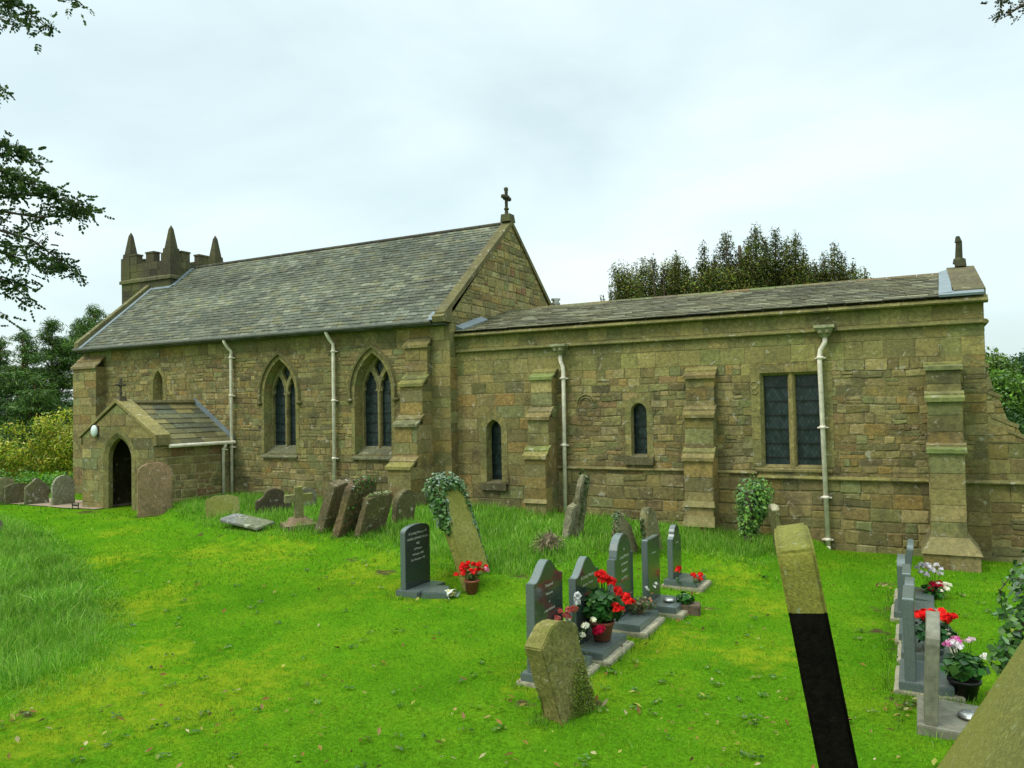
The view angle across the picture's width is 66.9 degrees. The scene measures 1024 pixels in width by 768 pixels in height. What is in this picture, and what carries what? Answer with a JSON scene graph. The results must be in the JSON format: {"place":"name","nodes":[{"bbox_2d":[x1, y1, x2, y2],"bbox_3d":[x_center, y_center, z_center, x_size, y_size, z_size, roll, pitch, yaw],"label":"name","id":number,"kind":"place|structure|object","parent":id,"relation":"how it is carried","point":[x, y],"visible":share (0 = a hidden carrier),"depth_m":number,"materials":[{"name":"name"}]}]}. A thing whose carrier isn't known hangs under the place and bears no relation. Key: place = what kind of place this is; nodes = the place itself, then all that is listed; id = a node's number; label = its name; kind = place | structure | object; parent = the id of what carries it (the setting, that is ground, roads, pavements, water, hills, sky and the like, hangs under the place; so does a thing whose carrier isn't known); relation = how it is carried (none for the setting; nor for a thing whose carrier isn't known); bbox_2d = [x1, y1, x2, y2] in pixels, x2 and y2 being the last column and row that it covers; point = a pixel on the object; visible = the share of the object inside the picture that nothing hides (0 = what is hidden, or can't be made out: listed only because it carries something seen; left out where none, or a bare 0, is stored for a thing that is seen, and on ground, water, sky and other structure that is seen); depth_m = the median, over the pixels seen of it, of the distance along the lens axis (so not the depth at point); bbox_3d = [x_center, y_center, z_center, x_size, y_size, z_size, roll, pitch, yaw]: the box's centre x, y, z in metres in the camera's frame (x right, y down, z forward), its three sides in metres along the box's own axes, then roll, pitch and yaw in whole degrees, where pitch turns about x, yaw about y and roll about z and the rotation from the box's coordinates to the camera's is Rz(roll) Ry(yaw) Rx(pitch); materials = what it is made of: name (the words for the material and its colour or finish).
{"place":"outdoors","nodes":[
{"label":"outdoors","id":0,"kind":"place"},
{"bbox_2d":[12,498,131,508],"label":"path","id":1,"kind":"structure","parent":0,"point":[69,505],"depth_m":19.97,"materials":[{"name":"grey stone"}]},
{"bbox_2d":[0,429,1023,767],"bbox_3d":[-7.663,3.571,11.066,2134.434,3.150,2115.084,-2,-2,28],"label":"ground","id":2,"kind":"structure","parent":0,"point":[558,747],"depth_m":7.97,"materials":[{"name":"green plant"}]},
{"bbox_2d":[0,477,14,501],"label":"gravestone","id":3,"kind":"object","parent":2,"relation":"on","point":[5,481],"visible":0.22,"depth_m":20.73,"materials":[{"name":"grey stone"}]},
{"bbox_2d":[0,335,17,399],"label":"pine tree","id":4,"kind":"object","parent":2,"relation":"on","point":[4,353],"visible":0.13,"depth_m":36.85,"materials":[{"name":"green plant"}]},
{"bbox_2d":[4,483,27,504],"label":"gravestone","id":5,"kind":"object","parent":2,"relation":"on","point":[13,492],"visible":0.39,"depth_m":20.70,"materials":[{"name":"grey stone"}]},
{"bbox_2d":[0,327,61,426],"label":"pine tree","id":6,"kind":"object","parent":2,"relation":"on","point":[22,370],"visible":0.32,"depth_m":34.57,"materials":[{"name":"green plant"}]},
{"bbox_2d":[0,417,66,479],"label":"shrub","id":7,"kind":"object","parent":2,"relation":"on","point":[7,461],"visible":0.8,"depth_m":27.97,"materials":[{"name":"green plant"}]},
{"bbox_2d":[0,372,72,470],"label":"bush","id":8,"kind":"object","parent":2,"relation":"on","point":[38,396],"visible":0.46,"depth_m":32.46,"materials":[{"name":"green plant"}]},
{"bbox_2d":[24,478,48,504],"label":"gravestone","id":9,"kind":"object","parent":2,"relation":"on","point":[36,490],"visible":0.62,"depth_m":20.42,"materials":[{"name":"grey stone"}]},
{"bbox_2d":[0,390,72,469],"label":"undergrowth","id":10,"kind":"object","parent":2,"relation":"on","point":[8,399],"visible":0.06,"depth_m":33.59,"materials":[{"name":"green plant"}]},
{"bbox_2d":[0,466,72,492],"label":"undergrowth","id":11,"kind":"object","parent":2,"relation":"on","point":[24,479],"visible":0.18,"depth_m":23.62,"materials":[{"name":"green plant"}]},
{"bbox_2d":[29,316,72,407],"bbox_3d":[-21.818,0.424,36.780,4.388,7.404,3.624,-2,-2,28],"label":"pine tree","id":12,"kind":"object","parent":2,"relation":"on","point":[61,377],"visible":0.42,"depth_m":36.72,"materials":[{"name":"green plant"}]},
{"bbox_2d":[31,407,72,477],"bbox_3d":[-16.367,2.310,28.605,2.889,2.957,2.211,-2,-2,28],"label":"shrub","id":13,"kind":"object","parent":2,"relation":"on","point":[62,439],"visible":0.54,"depth_m":28.21,"materials":[{"name":"green plant"}]},
{"bbox_2d":[0,0,114,331],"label":"ash tree","id":14,"kind":"object","parent":2,"relation":"on","point":[12,176],"visible":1,"depth_m":9.35,"materials":[{"name":"green plant"}]},
{"bbox_2d":[51,475,74,504],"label":"gravestone","id":15,"kind":"object","parent":2,"relation":"on","point":[62,489],"visible":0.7,"depth_m":20.22,"materials":[{"name":"grey stone"}]},
{"bbox_2d":[45,317,84,371],"bbox_3d":[-21.364,0.402,37.912,4.017,7.498,2.946,-2,-2,28],"label":"pine tree","id":16,"kind":"object","parent":2,"relation":"on","point":[67,336],"visible":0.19,"depth_m":37.44,"materials":[{"name":"green plant"}]},
{"bbox_2d":[58,303,109,365],"bbox_3d":[-19.320,0.131,35.752,3.937,7.838,2.965,-2,-2,28],"label":"pine tree","id":17,"kind":"object","parent":2,"relation":"on","point":[95,315],"visible":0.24,"depth_m":35.69,"materials":[{"name":"green plant"}]},
{"bbox_2d":[137,462,171,517],"bbox_3d":[-8.154,2.502,17.685,0.733,1.425,0.128,0,-2,-32],"label":"gravestone","id":18,"kind":"object","parent":2,"relation":"on","point":[154,492],"visible":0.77,"depth_m":17.63,"materials":[{"name":"brown stone"}]},
{"bbox_2d":[205,495,239,517],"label":"gravestone","id":19,"kind":"object","parent":2,"relation":"on","point":[220,503],"visible":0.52,"depth_m":16.28,"materials":[{"name":"stone"}]},
{"bbox_2d":[220,513,274,530],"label":"ledger slab","id":20,"kind":"structure","parent":2,"relation":"on","point":[249,522],"depth_m":14.68,"materials":[{"name":"grey stone"}]},
{"bbox_2d":[255,488,291,512],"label":"gravestone","id":21,"kind":"object","parent":2,"relation":"on","point":[270,498],"visible":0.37,"depth_m":16.58,"materials":[{"name":"grey stone"}]},
{"bbox_2d":[280,486,315,531],"bbox_3d":[-4.016,2.373,14.577,0.600,0.880,0.520,-2,2,-27],"label":"grave cross","id":22,"kind":"object","parent":2,"relation":"on","point":[298,497],"visible":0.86,"depth_m":14.50,"materials":[{"name":"beige stone"}]},
{"bbox_2d":[303,487,316,506],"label":"gravestone","id":23,"kind":"object","parent":2,"relation":"on","point":[312,491],"visible":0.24,"depth_m":17.52,"materials":[{"name":"grey stone"}]},
{"bbox_2d":[314,479,350,532],"bbox_3d":[-3.241,2.317,14.188,0.218,1.181,0.639,21,9,26],"label":"gravestone","id":24,"kind":"object","parent":2,"relation":"on","point":[331,502],"visible":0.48,"depth_m":13.93,"materials":[{"name":"stone"}]},
{"bbox_2d":[332,475,377,537],"bbox_3d":[-2.763,2.240,13.704,0.215,1.303,0.756,20,8,27],"label":"gravestone","id":25,"kind":"object","parent":2,"relation":"on","point":[357,491],"visible":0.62,"depth_m":13.46,"materials":[{"name":"brown stone"}]},
{"bbox_2d":[354,490,393,537],"bbox_3d":[-2.444,2.365,13.668,0.149,0.999,0.732,19,8,27],"label":"gravestone","id":26,"kind":"object","parent":2,"relation":"on","point":[375,510],"visible":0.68,"depth_m":13.52,"materials":[{"name":"brown stone"}]},
{"bbox_2d":[391,489,414,525],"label":"gravestone","id":27,"kind":"object","parent":2,"relation":"on","point":[403,506],"visible":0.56,"depth_m":14.61,"materials":[{"name":"grey stone"}]},
{"bbox_2d":[0,490,828,719],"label":"long grass","id":28,"kind":"structure","parent":2,"relation":"on","point":[14,584],"depth_m":12.19,"materials":[{"name":"green plant"}]},
{"bbox_2d":[396,523,444,598],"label":"headstone","id":29,"kind":"object","parent":2,"relation":"on","point":[415,555],"visible":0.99,"depth_m":10.70,"materials":[{"name":"stone"}]},
{"bbox_2d":[421,585,449,598],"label":"kerb","id":30,"kind":"structure","parent":2,"relation":"on","point":[437,592],"depth_m":10.38,"materials":[{"name":"stone"}]},
{"bbox_2d":[445,589,459,599],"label":"wrapped flowers","id":31,"kind":"object","parent":2,"relation":"on","point":[453,592],"visible":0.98,"depth_m":10.40,"materials":[{"name":"white plant"}]},
{"bbox_2d":[421,471,488,590],"bbox_3d":[-0.743,2.066,11.072,0.408,1.757,0.920,-25,-12,25],"label":"gravestone","id":32,"kind":"object","parent":2,"relation":"on","point":[450,504],"visible":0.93,"depth_m":10.97,"materials":[{"name":"beige stone"}]},
{"bbox_2d":[453,560,488,594],"bbox_3d":[-0.530,2.639,10.601,0.442,0.459,0.394,-2,-2,28],"label":"flower pot","id":33,"kind":"object","parent":2,"relation":"on","point":[472,582],"visible":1,"depth_m":10.54,"materials":[{"name":"ceramic"}]},
{"bbox_2d":[1,556,1015,767],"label":"fallen leaves","id":34,"kind":"object","parent":2,"relation":"on","point":[17,739],"visible":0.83,"depth_m":6.71,"materials":[{"name":"brown plant"}]},
{"bbox_2d":[0,531,1023,767],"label":"weeds","id":35,"kind":"object","parent":2,"relation":"on","point":[472,729],"visible":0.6,"depth_m":7.00,"materials":[{"name":"green plant"}]},
{"bbox_2d":[70,187,1023,572],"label":"church","id":36,"kind":"structure","parent":2,"relation":"on","point":[862,415],"depth_m":16.59,"materials":[{"name":"stone"}]},
{"bbox_2d":[150,365,165,399],"bbox_3d":[-9.924,0.198,22.047,0.660,1.456,0.370,-2,-2,28],"label":"window","id":37,"kind":"structure","parent":36,"relation":"in","point":[157,380],"depth_m":22.01,"materials":[{"name":"stone"}]},
{"bbox_2d":[256,351,301,458],"bbox_3d":[-5.867,0.520,19.854,1.535,2.735,0.433,-2,-2,28],"label":"window","id":38,"kind":"structure","parent":36,"relation":"in","point":[279,392],"depth_m":20.00,"materials":[{"name":"stone"}]},
{"bbox_2d":[346,344,398,459],"bbox_3d":[-3.246,0.421,18.482,1.535,2.755,0.433,-2,-2,28],"label":"window","id":39,"kind":"structure","parent":36,"relation":"in","point":[372,384],"depth_m":18.63,"materials":[{"name":"stone"}]},
{"bbox_2d":[480,411,507,490],"bbox_3d":[-0.356,1.473,17.184,0.680,1.730,0.350,-2,-2,28],"label":"window","id":40,"kind":"structure","parent":36,"relation":"in","point":[493,440],"depth_m":17.22,"materials":[{"name":"stone"}]},
{"bbox_2d":[624,395,654,464],"bbox_3d":[2.579,0.920,15.621,0.610,1.396,0.290,-2,-2,28],"label":"window","id":41,"kind":"structure","parent":36,"relation":"in","point":[639,440],"depth_m":15.66,"materials":[{"name":"stone"}]},
{"bbox_2d":[750,362,834,472],"bbox_3d":[5.173,0.616,14.297,1.420,1.990,0.255,-2,-2,28],"label":"window","id":42,"kind":"structure","parent":36,"relation":"in","point":[786,435],"depth_m":14.32,"materials":[{"name":"glass"}]},
{"bbox_2d":[531,527,565,555],"bbox_3d":[0.591,2.545,12.330,0.604,0.511,0.693,-2,-2,28],"label":"dry grass tuft","id":43,"kind":"object","parent":2,"relation":"on","point":[547,539],"visible":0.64,"depth_m":12.21,"materials":[{"name":"beige plant"}]},
{"bbox_2d":[516,559,599,687],"bbox_3d":[0.461,2.417,7.654,0.572,1.337,0.800,-2,-2,28],"label":"headstone","id":44,"kind":"object","parent":2,"relation":"on","point":[544,596],"visible":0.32,"depth_m":7.61,"materials":[{"name":"stone"}]},
{"bbox_2d":[554,591,596,642],"bbox_3d":[0.601,2.429,7.785,0.439,0.686,0.387,-2,-2,28],"label":"bouquet","id":45,"kind":"object","parent":44,"relation":"on","point":[566,615],"visible":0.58,"depth_m":7.80,"materials":[{"name":"white plant"}]},
{"bbox_2d":[524,619,595,723],"bbox_3d":[0.424,2.559,6.716,0.550,1.023,0.267,-3,-5,-43],"label":"gravestone","id":46,"kind":"object","parent":2,"relation":"on","point":[558,667],"visible":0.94,"depth_m":6.62,"materials":[{"name":"stone"}]},
{"bbox_2d":[562,502,576,538],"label":"gravestone","id":47,"kind":"object","parent":2,"relation":"on","point":[569,518],"visible":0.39,"depth_m":13.27,"materials":[{"name":"beige stone"}]},
{"bbox_2d":[572,469,589,537],"bbox_3d":[1.186,2.180,13.537,0.246,1.429,0.379,8,3,28],"label":"gravestone","id":48,"kind":"object","parent":2,"relation":"on","point":[581,493],"visible":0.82,"depth_m":13.42,"materials":[{"name":"grey stone"}]},
{"bbox_2d":[568,556,633,666],"bbox_3d":[0.920,2.480,8.355,0.562,1.214,0.800,-2,-2,28],"label":"headstone","id":49,"kind":"object","parent":2,"relation":"on","point":[582,579],"visible":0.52,"depth_m":8.26,"materials":[{"name":"stone"}]},
{"bbox_2d":[583,569,634,641],"bbox_3d":[0.984,2.383,8.353,0.532,0.745,0.556,-1,-2,-16],"label":"flower pot","id":50,"kind":"object","parent":49,"relation":"on","point":[604,608],"visible":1,"depth_m":8.26,"materials":[{"name":"ceramic"}]},
{"bbox_2d":[611,510,637,551],"bbox_3d":[1.804,2.480,12.464,0.173,0.921,0.712,-20,-10,26],"label":"gravestone","id":51,"kind":"object","parent":2,"relation":"on","point":[620,524],"visible":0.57,"depth_m":12.46,"materials":[{"name":"grey stone"}]},
{"bbox_2d":[607,533,664,638],"bbox_3d":[1.434,2.435,9.232,0.577,1.290,0.781,-2,-2,28],"label":"headstone","id":52,"kind":"object","parent":2,"relation":"on","point":[630,623],"visible":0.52,"depth_m":9.15,"materials":[{"name":"stone"}]},
{"bbox_2d":[639,507,661,550],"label":"gravestone","id":53,"kind":"object","parent":2,"relation":"on","point":[649,524],"visible":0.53,"depth_m":12.55,"materials":[{"name":"grey stone"}]},
{"bbox_2d":[641,534,687,619],"bbox_3d":[1.943,2.520,9.861,0.616,1.110,0.640,-2,-2,28],"label":"headstone","id":54,"kind":"object","parent":2,"relation":"on","point":[650,562],"visible":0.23,"depth_m":9.76,"materials":[{"name":"stone"}]},
{"bbox_2d":[663,597,674,601],"bbox_3d":[1.983,2.720,9.785,0.143,0.030,0.143,-2,-2,28],"label":"vase lid","id":55,"kind":"object","parent":54,"relation":"on","point":[668,599],"visible":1,"depth_m":9.75,"materials":[{"name":"metal"}]},
{"bbox_2d":[662,524,711,592],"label":"headstone","id":56,"kind":"object","parent":2,"relation":"on","point":[674,550],"visible":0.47,"depth_m":11.02,"materials":[{"name":"stone"}]},
{"bbox_2d":[675,566,681,582],"bbox_3d":[2.332,2.670,10.866,0.094,0.240,0.123,-2,-2,28],"label":"poppy spray","id":57,"kind":"object","parent":56,"relation":"on","point":[678,568],"visible":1,"depth_m":10.86,"materials":[{"name":"red plant"}]},
{"bbox_2d":[690,572,703,582],"bbox_3d":[2.585,2.706,10.812,0.183,0.152,0.148,-1,-2,2],"label":"poppy spray","id":58,"kind":"object","parent":56,"relation":"on","point":[696,578],"visible":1,"depth_m":10.81,"materials":[{"name":"red plant"}]},
{"bbox_2d":[681,601,700,615],"bbox_3d":[2.195,2.842,9.784,0.366,0.147,0.247,-2,-2,16],"label":"planter","id":59,"kind":"object","parent":2,"relation":"on","point":[693,608],"visible":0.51,"depth_m":9.66,"materials":[{"name":"brown stone"}]},
{"bbox_2d":[676,591,694,604],"bbox_3d":[2.194,2.715,9.789,0.247,0.185,0.269,-2,-2,28],"label":"grave plant","id":60,"kind":"object","parent":59,"relation":"in","point":[685,598],"visible":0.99,"depth_m":9.74,"materials":[{"name":"green plant"}]},
{"bbox_2d":[600,223,873,300],"bbox_3d":[7.496,-0.887,25.281,9.471,8.637,3.405,-1,-2,0],"label":"yew tree","id":61,"kind":"object","parent":2,"relation":"on","point":[745,271],"visible":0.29,"depth_m":24.90,"materials":[{"name":"green plant"}]},
{"bbox_2d":[732,473,774,542],"bbox_3d":[4.305,2.298,13.852,0.706,1.413,0.915,1,0,28],"label":"ivy bush","id":62,"kind":"object","parent":2,"relation":"on","point":[753,500],"visible":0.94,"depth_m":13.61,"materials":[{"name":"green plant"}]},
{"bbox_2d":[768,504,780,549],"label":"gravestone","id":63,"kind":"object","parent":2,"relation":"on","point":[774,515],"visible":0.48,"depth_m":12.56,"materials":[{"name":"beige stone"}]},
{"bbox_2d":[774,523,858,767],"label":"gravestone","id":64,"kind":"object","parent":2,"relation":"on","point":[817,661],"visible":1,"depth_m":2.51,"materials":[{"name":"black stone"}]},
{"bbox_2d":[894,538,933,603],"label":"headstone","id":65,"kind":"object","parent":2,"relation":"on","point":[920,595],"visible":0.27,"depth_m":10.18,"materials":[{"name":"stone"}]},
{"bbox_2d":[890,553,941,621],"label":"headstone","id":66,"kind":"object","parent":2,"relation":"on","point":[896,610],"visible":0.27,"depth_m":9.41,"materials":[{"name":"stone"}]},
{"bbox_2d":[895,564,950,643],"bbox_3d":[4.609,2.568,8.693,0.562,0.966,0.741,-2,-2,28],"label":"headstone","id":67,"kind":"object","parent":2,"relation":"on","point":[906,570],"visible":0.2,"depth_m":8.67,"materials":[{"name":"stone"}]},
{"bbox_2d":[897,577,957,663],"bbox_3d":[4.324,2.544,8.073,0.567,0.996,0.741,-2,-2,28],"label":"headstone","id":68,"kind":"object","parent":2,"relation":"on","point":[920,654],"visible":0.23,"depth_m":7.99,"materials":[{"name":"stone"}]},
{"bbox_2d":[915,607,958,655],"bbox_3d":[4.271,2.540,7.835,0.444,0.543,0.408,-2,-2,28],"label":"flower pot","id":69,"kind":"object","parent":68,"relation":"on","point":[946,618],"visible":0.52,"depth_m":7.77,"materials":[{"name":"plant"}]},
{"bbox_2d":[894,585,965,703],"bbox_3d":[3.895,2.492,7.259,0.572,1.060,0.761,-2,-2,28],"label":"headstone","id":70,"kind":"object","parent":2,"relation":"on","point":[909,673],"visible":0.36,"depth_m":7.06,"materials":[{"name":"stone"}]},
{"bbox_2d":[914,562,951,598],"bbox_3d":[5.647,2.639,10.460,0.368,0.484,0.487,-1,-2,-8],"label":"bouquet","id":71,"kind":"object","parent":2,"relation":"on","point":[930,587],"visible":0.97,"depth_m":10.38,"materials":[{"name":"white plant"}]},
{"bbox_2d":[917,610,978,740],"bbox_3d":[3.656,2.435,6.383,0.550,1.044,0.720,1,0,28],"label":"headstone","id":72,"kind":"object","parent":2,"relation":"on","point":[940,716],"visible":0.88,"depth_m":6.20,"materials":[{"name":"grey stone"}]},
{"bbox_2d":[957,709,974,719],"bbox_3d":[3.764,2.709,6.343,0.204,0.030,0.204,-2,-2,28],"label":"vase lid","id":73,"kind":"object","parent":72,"relation":"on","point":[966,714],"visible":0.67,"depth_m":6.34,"materials":[{"name":"metal"}]},
{"bbox_2d":[940,636,990,700],"bbox_3d":[4.056,2.531,6.940,0.401,0.549,0.370,-2,-2,28],"label":"flower pot","id":74,"kind":"object","parent":2,"relation":"on","point":[965,672],"visible":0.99,"depth_m":6.86,"materials":[{"name":"black metal"}]},
{"bbox_2d":[937,550,1023,767],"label":"gravestone","id":75,"kind":"object","parent":2,"relation":"on","point":[991,735],"visible":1,"depth_m":1.94,"materials":[{"name":"beige stone"}]},
{"bbox_2d":[980,0,1023,24],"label":"tree","id":76,"kind":"object","parent":2,"relation":"on","point":[1001,11],"visible":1,"depth_m":7.36,"materials":[{"name":"green plant"}]},
{"bbox_2d":[985,346,1023,382],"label":"broadleaf tree","id":77,"kind":"object","parent":2,"relation":"on","point":[998,361],"visible":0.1,"depth_m":47.18,"materials":[{"name":"green plant"}]},
{"bbox_2d":[988,369,1023,428],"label":"broadleaf tree","id":78,"kind":"object","parent":2,"relation":"on","point":[1010,390],"visible":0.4,"depth_m":39.35,"materials":[{"name":"green plant"}]},
{"bbox_2d":[1000,401,1023,434],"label":"undergrowth","id":79,"kind":"object","parent":2,"relation":"on","point":[1019,422],"visible":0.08,"depth_m":37.87,"materials":[{"name":"green plant"}]},
{"bbox_2d":[1004,348,1023,379],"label":"broadleaf tree","id":80,"kind":"object","parent":2,"relation":"on","point":[1020,359],"visible":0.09,"depth_m":51.84,"materials":[{"name":"green plant"}]},
{"bbox_2d":[0,0,1023,400],"label":"sky","id":81,"kind":"structure","parent":0,"point":[890,132],"materials":[{"name":"white"}]},
{"bbox_2d":[627,582,656,613],"bbox_3d":[1.559,2.581,9.376,0.401,0.354,0.434,-2,-2,28],"label":"grave plant","id":82,"kind":"object","parent":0,"point":[640,607],"visible":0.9,"depth_m":9.29,"materials":[{"name":"green plant"}]}
]}

